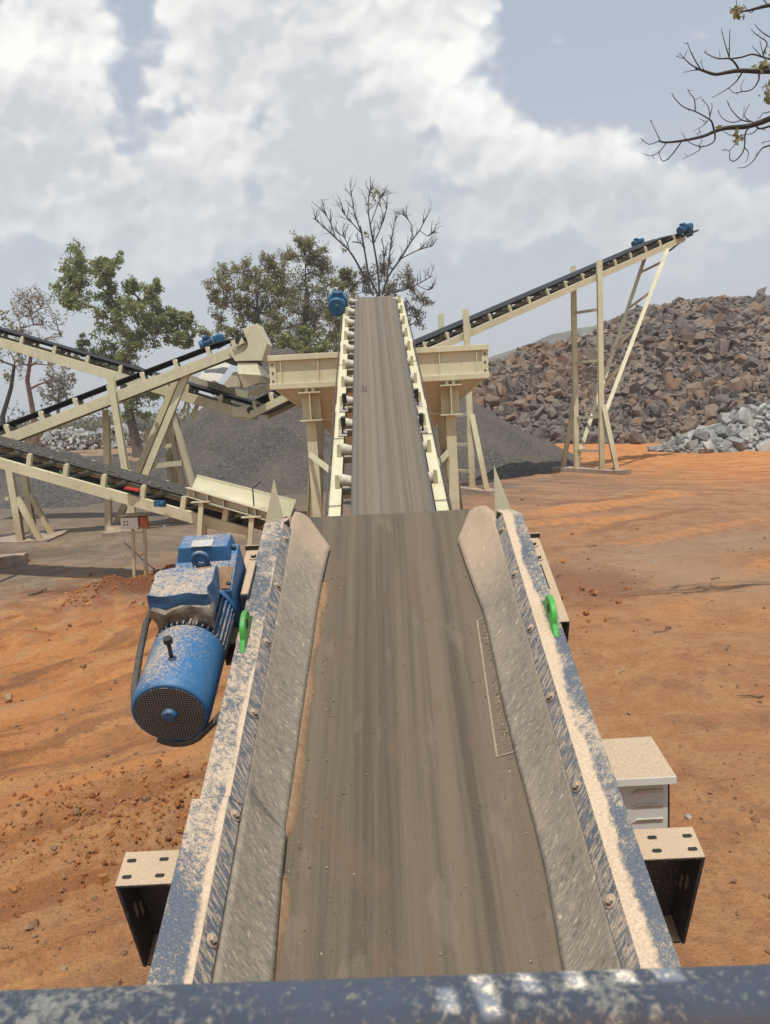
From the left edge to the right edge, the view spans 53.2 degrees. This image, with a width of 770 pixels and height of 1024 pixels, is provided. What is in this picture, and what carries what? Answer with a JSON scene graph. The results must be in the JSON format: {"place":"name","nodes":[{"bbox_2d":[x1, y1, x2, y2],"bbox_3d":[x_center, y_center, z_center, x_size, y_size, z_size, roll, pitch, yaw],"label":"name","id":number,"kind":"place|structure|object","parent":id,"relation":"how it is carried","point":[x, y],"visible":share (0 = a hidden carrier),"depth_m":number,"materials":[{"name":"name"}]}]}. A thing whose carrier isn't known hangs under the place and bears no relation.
{"place":"outdoors","nodes":[
{"label":"outdoors","id":0,"kind":"place"},
{"bbox_2d":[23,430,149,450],"bbox_3d":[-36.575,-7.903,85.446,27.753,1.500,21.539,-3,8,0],"label":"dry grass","id":1,"kind":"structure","parent":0,"point":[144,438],"depth_m":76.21,"materials":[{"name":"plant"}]},
{"bbox_2d":[0,412,769,989],"bbox_3d":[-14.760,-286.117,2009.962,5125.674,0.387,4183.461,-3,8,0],"label":"ground","id":2,"kind":"structure","parent":0,"point":[710,512],"depth_m":8.99,"materials":[{"name":"orange soil"}]},
{"bbox_2d":[0,310,26,434],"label":"broadleaf tree","id":3,"kind":"object","parent":2,"relation":"on","point":[6,402],"visible":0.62,"depth_m":60.82,"materials":[{"name":"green plant"}]},
{"bbox_2d":[0,552,28,567],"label":"concrete footing","id":4,"kind":"object","parent":2,"relation":"on","point":[14,559],"visible":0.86,"depth_m":17.15,"materials":[{"name":"concrete"}]},
{"bbox_2d":[0,531,67,543],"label":"concrete footing","id":5,"kind":"object","parent":2,"relation":"on","point":[11,538],"visible":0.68,"depth_m":20.60,"materials":[{"name":"concrete"}]},
{"bbox_2d":[2,283,69,445],"bbox_3d":[-28.842,-11.812,65.099,6.002,14.818,4.701,-3,8,0],"label":"broadleaf tree","id":6,"kind":"object","parent":2,"relation":"on","point":[29,388],"visible":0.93,"depth_m":64.37,"materials":[{"name":"green brown bark"},{"name":"dry pinkish grey-brown leaf"}]},
{"bbox_2d":[36,366,77,428],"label":"broadleaf tree","id":7,"kind":"object","parent":2,"relation":"on","point":[60,390],"visible":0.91,"depth_m":90.64,"materials":[{"name":"grey plant"}]},
{"bbox_2d":[0,449,153,508],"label":"gravel pile","id":8,"kind":"object","parent":2,"relation":"on","point":[48,495],"visible":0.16,"depth_m":29.52,"materials":[{"name":"gravel"}]},
{"bbox_2d":[39,423,154,449],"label":"rock pile","id":9,"kind":"object","parent":2,"relation":"on","point":[69,432],"visible":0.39,"depth_m":76.58,"materials":[{"name":"stone"}]},
{"bbox_2d":[0,394,213,437],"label":"scrub","id":10,"kind":"object","parent":2,"relation":"on","point":[147,424],"visible":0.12,"depth_m":107.30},
{"bbox_2d":[102,523,142,536],"bbox_3d":[-7.222,0.505,21.439,1.007,0.210,1.644,-5,8,-11],"label":"concrete footing","id":11,"kind":"object","parent":2,"relation":"on","point":[113,530],"visible":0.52,"depth_m":20.75,"materials":[{"name":"concrete"}]},
{"bbox_2d":[0,327,257,521],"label":"return conveyor","id":12,"kind":"object","parent":2,"relation":"on","point":[56,354],"visible":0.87,"depth_m":22.32,"materials":[{"name":"metal"}]},
{"bbox_2d":[48,238,212,457],"bbox_3d":[-18.509,-12.042,56.575,10.903,16.616,5.454,0,9,19],"label":"broadleaf tree","id":13,"kind":"object","parent":2,"relation":"on","point":[152,325],"visible":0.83,"depth_m":56.16,"materials":[{"name":"green plant"}]},
{"bbox_2d":[118,512,149,577],"bbox_3d":[-4.712,0.690,14.662,0.515,1.322,0.320,-3,8,0],"label":"control stand","id":14,"kind":"object","parent":2,"relation":"on","point":[132,521],"visible":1,"depth_m":14.60,"materials":[{"name":"beige paint"}]},
{"bbox_2d":[0,324,272,540],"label":"transfer conveyor","id":15,"kind":"object","parent":2,"relation":"on","point":[248,353],"visible":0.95,"depth_m":20.85,"materials":[{"name":"metal"}]},
{"bbox_2d":[0,436,295,544],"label":"collecting conveyor","id":16,"kind":"object","parent":2,"relation":"on","point":[203,503],"visible":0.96,"depth_m":14.16,"materials":[{"name":"metal"}]},
{"bbox_2d":[0,440,183,494],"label":"spilled stone","id":17,"kind":"object","parent":16,"relation":"on","point":[158,486],"visible":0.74,"depth_m":14.76,"materials":[{"name":"stone"}]},
{"bbox_2d":[198,249,299,348],"bbox_3d":[-9.441,-11.445,56.170,6.963,14.596,4.888,-3,8,0],"label":"broadleaf tree","id":18,"kind":"object","parent":2,"relation":"on","point":[239,301],"visible":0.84,"depth_m":55.00,"materials":[{"name":"green plant"}]},
{"bbox_2d":[244,383,324,516],"bbox_3d":[-2.749,-1.715,21.755,2.308,3.883,1.028,3,10,36],"label":"hopper feed conveyor","id":19,"kind":"object","parent":2,"relation":"on","point":[273,403],"visible":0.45,"depth_m":21.63,"materials":[{"name":"beige metal"}]},
{"bbox_2d":[270,322,332,353],"bbox_3d":[-5.595,-8.468,53.235,4.436,9.143,2.724,-3,8,0],"label":"leafy bush","id":20,"kind":"object","parent":2,"relation":"on","point":[291,340],"visible":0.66,"depth_m":52.31,"materials":[{"name":"green plant"}]},
{"bbox_2d":[260,229,352,353],"bbox_3d":[-5.729,-12.991,58.594,7.829,16.569,5.285,-3,8,0],"label":"broadleaf tree","id":21,"kind":"object","parent":2,"relation":"on","point":[305,244],"visible":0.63,"depth_m":57.98,"materials":[{"name":"green plant"}]},
{"bbox_2d":[0,550,648,971],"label":"soil clods","id":22,"kind":"object","parent":2,"relation":"on","point":[98,878],"visible":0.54,"depth_m":6.22,"materials":[{"name":"soil"}]},
{"bbox_2d":[321,266,366,351],"bbox_3d":[-2.733,-10.767,54.660,3.555,12.980,3.383,-3,8,0],"label":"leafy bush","id":23,"kind":"object","parent":2,"relation":"on","point":[345,275],"visible":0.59,"depth_m":54.06,"materials":[{"name":"green plant"}]},
{"bbox_2d":[137,348,581,494],"bbox_3d":[-2.268,-4.967,38.166,28.000,6.371,25.000,-3,8,0],"label":"gravel pile","id":24,"kind":"object","parent":2,"relation":"on","point":[252,452],"visible":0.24,"depth_m":31.49,"materials":[{"name":"gravel"}]},
{"bbox_2d":[311,175,441,295],"bbox_3d":[-0.127,-13.754,53.851,8.868,18.840,4.596,-3,8,0],"label":"bare tree","id":25,"kind":"object","parent":2,"relation":"on","point":[380,196],"visible":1,"depth_m":52.82,"materials":[{"name":"brown plant"}]},
{"bbox_2d":[267,344,489,516],"bbox_3d":[-0.026,-1.027,15.303,3.991,4.167,4.594,-3,8,0],"label":"feed hopper","id":26,"kind":"object","parent":2,"relation":"on","point":[452,376],"visible":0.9,"depth_m":14.06,"materials":[{"name":"beige paint"}]},
{"bbox_2d":[0,469,769,985],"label":"pebbles","id":27,"kind":"object","parent":2,"relation":"on","point":[32,925],"visible":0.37,"depth_m":6.28,"materials":[{"name":"stone"}]},
{"bbox_2d":[265,290,510,522],"bbox_3d":[-0.067,-1.431,11.064,1.953,3.137,12.922,-3,28,0],"label":"inclined conveyor","id":28,"kind":"object","parent":2,"relation":"on","point":[391,453],"visible":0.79,"depth_m":10.08,"materials":[{"name":"rubber"}]},
{"bbox_2d":[345,252,435,329],"bbox_3d":[0.528,-11.602,55.506,6.707,14.045,3.218,-3,8,0],"label":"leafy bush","id":29,"kind":"object","parent":2,"relation":"on","point":[392,286],"visible":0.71,"depth_m":55.13,"materials":[{"name":"green plant"}]},
{"bbox_2d":[115,505,704,984],"bbox_3d":[-0.009,1.212,3.057,2.295,1.046,5.272,-3,29,1],"label":"feed conveyor","id":30,"kind":"object","parent":2,"relation":"on","point":[597,883],"visible":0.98,"depth_m":3.15,"materials":[{"name":"blue paint"}]},
{"bbox_2d":[0,964,769,1023],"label":"guard rail","id":31,"kind":"object","parent":30,"relation":"on","point":[735,994],"visible":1,"depth_m":0.70,"materials":[{"name":"blue metal"}]},
{"bbox_2d":[282,561,542,973],"bbox_3d":[0.086,1.148,3.163,0.936,1.262,3.238,-3,8,0],"label":"grit","id":32,"kind":"object","parent":30,"relation":"on","point":[315,817],"visible":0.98,"depth_m":3.21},
{"bbox_2d":[443,484,493,494],"bbox_3d":[2.566,-0.759,26.441,0.578,0.252,3.523,-9,10,-36],"label":"concrete footing","id":33,"kind":"object","parent":2,"relation":"on","point":[475,490],"visible":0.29,"depth_m":25.48,"materials":[{"name":"concrete"}]},
{"bbox_2d":[412,222,698,489],"bbox_3d":[6.392,-4.821,28.868,18.999,7.915,2.931,-30,22,-31],"label":"stockpile conveyor","id":34,"kind":"object","parent":2,"relation":"on","point":[639,250],"visible":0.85,"depth_m":29.39,"materials":[{"name":"metal"}]},
{"bbox_2d":[550,467,630,474],"bbox_3d":[8.076,-1.625,30.463,0.588,0.240,3.513,-9,10,-36],"label":"concrete footing","id":35,"kind":"object","parent":2,"relation":"on","point":[594,470],"visible":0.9,"depth_m":30.07,"materials":[{"name":"concrete"}]},
{"bbox_2d":[489,297,769,443],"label":"rubble mound","id":36,"kind":"object","parent":2,"relation":"on","point":[648,368],"visible":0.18,"depth_m":48.59,"materials":[{"name":"brown rock"}]},
{"bbox_2d":[472,387,485,396],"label":"boulder","id":37,"kind":"object","parent":36,"relation":"on","point":[476,390],"visible":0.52,"depth_m":54.83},
{"bbox_2d":[474,397,485,407],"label":"boulder","id":38,"kind":"object","parent":36,"relation":"on","point":[479,401],"visible":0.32,"depth_m":53.34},
{"bbox_2d":[486,385,496,393],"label":"boulder","id":39,"kind":"object","parent":36,"relation":"on","point":[491,388],"visible":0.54,"depth_m":53.98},
{"bbox_2d":[490,396,501,405],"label":"boulder","id":40,"kind":"object","parent":36,"relation":"on","point":[494,401],"visible":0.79,"depth_m":52.81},
{"bbox_2d":[513,399,529,408],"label":"boulder","id":41,"kind":"object","parent":36,"relation":"on","point":[523,404],"visible":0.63,"depth_m":51.42,"materials":[{"name":"stone"}]},
{"bbox_2d":[531,427,543,438],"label":"boulder","id":42,"kind":"object","parent":36,"relation":"on","point":[538,432],"visible":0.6,"depth_m":48.80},
{"bbox_2d":[535,405,544,419],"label":"boulder","id":43,"kind":"object","parent":36,"relation":"on","point":[540,411],"visible":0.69,"depth_m":49.93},
{"bbox_2d":[537,353,548,364],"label":"boulder","id":44,"kind":"object","parent":36,"relation":"on","point":[542,357],"visible":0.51,"depth_m":53.73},
{"bbox_2d":[545,369,555,383],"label":"boulder","id":45,"kind":"object","parent":36,"relation":"on","point":[550,374],"visible":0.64,"depth_m":52.23,"materials":[{"name":"stone"}]},
{"bbox_2d":[545,406,557,418],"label":"boulder","id":46,"kind":"object","parent":36,"relation":"on","point":[551,412],"visible":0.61,"depth_m":49.36,"materials":[{"name":"stone"}]},
{"bbox_2d":[550,388,564,396],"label":"boulder","id":47,"kind":"object","parent":36,"relation":"on","point":[559,392],"visible":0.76,"depth_m":50.41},
{"bbox_2d":[552,401,562,410],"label":"boulder","id":48,"kind":"object","parent":36,"relation":"on","point":[557,406],"visible":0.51,"depth_m":49.70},
{"bbox_2d":[550,426,565,437],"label":"boulder","id":49,"kind":"object","parent":36,"relation":"on","point":[557,431],"visible":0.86,"depth_m":48.04,"materials":[{"name":"stone"}]},
{"bbox_2d":[551,375,568,391],"bbox_3d":[11.695,-8.457,51.169,1.183,1.032,0.778,-57,13,-25],"label":"boulder","id":50,"kind":"object","parent":36,"relation":"on","point":[559,381],"visible":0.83,"depth_m":50.78,"materials":[{"name":"stone"}]},
{"bbox_2d":[555,346,571,356],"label":"boulder","id":51,"kind":"object","parent":36,"relation":"on","point":[566,349],"visible":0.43,"depth_m":54.31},
{"bbox_2d":[556,354,571,365],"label":"boulder","id":52,"kind":"object","parent":36,"relation":"on","point":[562,358],"visible":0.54,"depth_m":52.69,"materials":[{"name":"stone"}]},
{"bbox_2d":[583,349,596,366],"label":"boulder","id":53,"kind":"object","parent":36,"relation":"on","point":[592,355],"visible":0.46,"depth_m":51.19,"materials":[{"name":"stone"}]},
{"bbox_2d":[585,431,597,443],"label":"boulder","id":54,"kind":"object","parent":36,"relation":"on","point":[592,437],"visible":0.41,"depth_m":46.12,"materials":[{"name":"stone"}]},
{"bbox_2d":[587,389,597,397],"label":"boulder","id":55,"kind":"object","parent":36,"relation":"on","point":[593,393],"visible":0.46,"depth_m":49.31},
{"bbox_2d":[604,337,614,349],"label":"boulder","id":56,"kind":"object","parent":36,"relation":"on","point":[609,341],"visible":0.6,"depth_m":52.00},
{"bbox_2d":[464,292,769,443],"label":"rubble","id":57,"kind":"object","parent":36,"relation":"on","point":[625,423],"visible":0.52,"depth_m":48.44,"materials":[{"name":"stone"}]},
{"bbox_2d":[611,324,627,333],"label":"boulder","id":58,"kind":"object","parent":36,"relation":"on","point":[615,330],"visible":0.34,"depth_m":52.67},
{"bbox_2d":[630,382,641,393],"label":"boulder","id":59,"kind":"object","parent":36,"relation":"on","point":[635,387],"visible":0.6,"depth_m":47.31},
{"bbox_2d":[630,432,643,443],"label":"boulder","id":60,"kind":"object","parent":36,"relation":"on","point":[636,437],"visible":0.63,"depth_m":44.15,"materials":[{"name":"stone"}]},
{"bbox_2d":[631,404,645,417],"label":"boulder","id":61,"kind":"object","parent":36,"relation":"on","point":[637,410],"visible":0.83,"depth_m":45.68,"materials":[{"name":"stone"}]},
{"bbox_2d":[644,336,658,344],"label":"boulder","id":62,"kind":"object","parent":36,"relation":"on","point":[650,339],"visible":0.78,"depth_m":49.68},
{"bbox_2d":[645,382,658,393],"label":"boulder","id":63,"kind":"object","parent":36,"relation":"on","point":[650,387],"visible":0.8,"depth_m":46.96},
{"bbox_2d":[646,324,660,334],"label":"boulder","id":64,"kind":"object","parent":36,"relation":"on","point":[652,328],"visible":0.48,"depth_m":50.69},
{"bbox_2d":[649,402,660,417],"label":"boulder","id":65,"kind":"object","parent":36,"relation":"on","point":[654,410],"visible":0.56,"depth_m":45.02,"materials":[{"name":"stone"}]},
{"bbox_2d":[655,345,665,357],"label":"boulder","id":66,"kind":"object","parent":36,"relation":"on","point":[660,350],"visible":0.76,"depth_m":48.74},
{"bbox_2d":[654,314,667,322],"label":"boulder","id":67,"kind":"object","parent":36,"relation":"on","point":[662,317],"visible":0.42,"depth_m":51.72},
{"bbox_2d":[660,352,672,360],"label":"boulder","id":68,"kind":"object","parent":36,"relation":"on","point":[665,356],"visible":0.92,"depth_m":48.25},
{"bbox_2d":[661,372,672,384],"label":"boulder","id":69,"kind":"object","parent":36,"relation":"on","point":[667,377],"visible":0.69,"depth_m":46.95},
{"bbox_2d":[663,397,674,406],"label":"boulder","id":70,"kind":"object","parent":36,"relation":"on","point":[669,401],"visible":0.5,"depth_m":45.34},
{"bbox_2d":[666,342,674,354],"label":"boulder","id":71,"kind":"object","parent":36,"relation":"on","point":[670,348],"visible":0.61,"depth_m":48.61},
{"bbox_2d":[664,378,681,391],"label":"boulder","id":72,"kind":"object","parent":36,"relation":"on","point":[672,384],"visible":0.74,"depth_m":46.26,"materials":[{"name":"stone"}]},
{"bbox_2d":[672,392,687,399],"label":"boulder","id":73,"kind":"object","parent":36,"relation":"on","point":[684,395],"visible":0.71,"depth_m":45.22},
{"bbox_2d":[674,316,688,324],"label":"boulder","id":74,"kind":"object","parent":36,"relation":"on","point":[678,320],"visible":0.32,"depth_m":51.01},
{"bbox_2d":[680,333,694,342],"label":"boulder","id":75,"kind":"object","parent":36,"relation":"on","point":[687,337],"visible":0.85,"depth_m":48.58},
{"bbox_2d":[679,323,696,336],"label":"boulder","id":76,"kind":"object","parent":36,"relation":"on","point":[686,328],"visible":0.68,"depth_m":49.14,"materials":[{"name":"stone"}]},
{"bbox_2d":[681,419,700,432],"bbox_3d":[17.174,-4.544,43.032,1.093,1.101,0.672,-17,6,-14],"label":"boulder","id":77,"kind":"object","parent":36,"relation":"on","point":[691,426],"visible":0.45,"depth_m":42.80,"materials":[{"name":"stone"}]},
{"bbox_2d":[687,366,700,377],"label":"boulder","id":78,"kind":"object","parent":36,"relation":"on","point":[691,374],"visible":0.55,"depth_m":46.31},
{"bbox_2d":[686,382,702,392],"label":"boulder","id":79,"kind":"object","parent":36,"relation":"on","point":[693,387],"visible":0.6,"depth_m":45.34,"materials":[{"name":"stone"}]},
{"bbox_2d":[693,390,704,399],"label":"boulder","id":80,"kind":"object","parent":36,"relation":"on","point":[697,394],"visible":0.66,"depth_m":44.72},
{"bbox_2d":[697,302,708,311],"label":"boulder","id":81,"kind":"object","parent":36,"relation":"on","point":[703,307],"visible":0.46,"depth_m":52.14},
{"bbox_2d":[699,364,709,378],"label":"boulder","id":82,"kind":"object","parent":36,"relation":"on","point":[704,373],"visible":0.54,"depth_m":45.92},
{"bbox_2d":[701,377,715,388],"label":"boulder","id":83,"kind":"object","parent":36,"relation":"on","point":[705,383],"visible":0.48,"depth_m":45.25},
{"bbox_2d":[704,404,718,420],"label":"boulder","id":84,"kind":"object","parent":36,"relation":"on","point":[708,411],"visible":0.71,"depth_m":43.16,"materials":[{"name":"stone"}]},
{"bbox_2d":[714,311,724,323],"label":"boulder","id":85,"kind":"object","parent":36,"relation":"on","point":[720,316],"visible":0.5,"depth_m":49.08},
{"bbox_2d":[710,394,730,406],"bbox_3d":[18.985,-6.063,43.485,0.789,1.183,1.032,-4,45,-34],"label":"boulder","id":86,"kind":"object","parent":36,"relation":"on","point":[718,399],"visible":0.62,"depth_m":43.22,"materials":[{"name":"stone"}]},
{"bbox_2d":[715,326,730,334],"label":"boulder","id":87,"kind":"object","parent":36,"relation":"on","point":[720,329],"visible":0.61,"depth_m":47.73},
{"bbox_2d":[720,339,730,356],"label":"boulder","id":88,"kind":"object","parent":36,"relation":"on","point":[724,346],"visible":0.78,"depth_m":46.53,"materials":[{"name":"stone"}]},
{"bbox_2d":[725,378,745,390],"bbox_3d":[19.894,-6.971,43.740,0.461,1.161,1.315,1,1,-24],"label":"boulder","id":89,"kind":"object","parent":36,"relation":"on","point":[741,384],"visible":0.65,"depth_m":43.35,"materials":[{"name":"stone"}]},
{"bbox_2d":[729,323,744,331],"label":"boulder","id":90,"kind":"object","parent":36,"relation":"on","point":[739,326],"visible":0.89,"depth_m":47.57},
{"bbox_2d":[733,353,748,363],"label":"boulder","id":91,"kind":"object","parent":36,"relation":"on","point":[740,358],"visible":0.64,"depth_m":44.92,"materials":[{"name":"stone"}]},
{"bbox_2d":[743,357,763,371],"bbox_3d":[21.214,-8.303,44.460,1.042,1.096,0.560,25,41,14],"label":"boulder","id":92,"kind":"object","parent":36,"relation":"on","point":[751,362],"visible":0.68,"depth_m":44.16,"materials":[{"name":"stone"}]},
{"bbox_2d":[748,302,764,315],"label":"boulder","id":93,"kind":"object","parent":36,"relation":"on","point":[757,306],"visible":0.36,"depth_m":48.75,"materials":[{"name":"stone"}]},
{"bbox_2d":[602,737,676,828],"bbox_3d":[1.412,1.927,4.342,0.320,1.203,0.386,-3,8,0],"label":"electrical box","id":94,"kind":"object","parent":2,"relation":"on","point":[644,775],"visible":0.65,"depth_m":4.16,"materials":[{"name":"white metal"}]},
{"bbox_2d":[641,0,769,167],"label":"overhanging tree","id":95,"kind":"object","parent":2,"relation":"on","point":[764,66],"visible":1,"depth_m":8.92,"materials":[{"name":"brown plant"}]},
{"bbox_2d":[664,414,769,452],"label":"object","id":96,"kind":"object","parent":2,"relation":"on","point":[748,449],"visible":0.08,"depth_m":36.56,"materials":[{"name":"stone"}]},
{"bbox_2d":[665,439,675,448],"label":"boulder","id":97,"kind":"object","parent":96,"relation":"on","point":[670,443],"visible":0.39,"depth_m":37.76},
{"bbox_2d":[686,439,698,451],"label":"boulder","id":98,"kind":"object","parent":96,"relation":"on","point":[693,444],"visible":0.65,"depth_m":36.73,"materials":[{"name":"stone"}]},
{"bbox_2d":[691,430,709,443],"bbox_3d":[15.261,-3.479,37.198,0.945,0.387,1.069,22,-20,43],"label":"boulder","id":99,"kind":"object","parent":96,"relation":"on","point":[700,436],"visible":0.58,"depth_m":36.85,"materials":[{"name":"stone"}]},
{"bbox_2d":[700,439,713,452],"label":"boulder","id":100,"kind":"object","parent":96,"relation":"on","point":[708,446],"visible":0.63,"depth_m":36.06,"materials":[{"name":"stone"}]},
{"bbox_2d":[654,403,769,453],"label":"rock fragments","id":101,"kind":"object","parent":96,"relation":"on","point":[755,424],"visible":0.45,"depth_m":36.74,"materials":[{"name":"stone"}]},
{"bbox_2d":[716,412,728,423],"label":"boulder","id":102,"kind":"object","parent":96,"relation":"on","point":[719,417],"visible":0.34,"depth_m":37.99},
{"bbox_2d":[716,426,730,439],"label":"boulder","id":103,"kind":"object","parent":96,"relation":"on","point":[724,432],"visible":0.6,"depth_m":36.60,"materials":[{"name":"stone"}]},
{"bbox_2d":[721,417,733,425],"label":"boulder","id":104,"kind":"object","parent":96,"relation":"on","point":[726,421],"visible":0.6,"depth_m":37.51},
{"bbox_2d":[726,436,744,450],"bbox_3d":[16.372,-3.148,36.023,0.453,1.030,1.060,-35,43,-16],"label":"boulder","id":105,"kind":"object","parent":96,"relation":"on","point":[739,443],"visible":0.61,"depth_m":35.62,"materials":[{"name":"stone"}]},
{"bbox_2d":[735,407,754,423],"bbox_3d":[17.572,-4.576,37.615,0.863,0.908,0.529,34,-3,1],"label":"boulder","id":106,"kind":"object","parent":96,"relation":"on","point":[743,415],"visible":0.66,"depth_m":37.39,"materials":[{"name":"stone"}]},
{"bbox_2d":[737,427,756,438],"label":"boulder","id":107,"kind":"object","parent":96,"relation":"on","point":[749,431],"visible":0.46,"depth_m":36.25,"materials":[{"name":"stone"}]},
{"bbox_2d":[755,439,769,450],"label":"boulder","id":108,"kind":"object","parent":96,"relation":"on","point":[764,445],"visible":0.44,"depth_m":35.27,"materials":[{"name":"stone"}]},
{"bbox_2d":[0,0,769,421],"label":"sky","id":109,"kind":"structure","parent":0,"point":[182,138],"materials":[{"name":"white"}]},
{"bbox_2d":[187,317,615,417],"bbox_3d":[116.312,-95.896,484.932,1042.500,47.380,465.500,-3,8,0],"label":"hill","id":110,"kind":"structure","parent":0,"point":[552,339],"depth_m":433.97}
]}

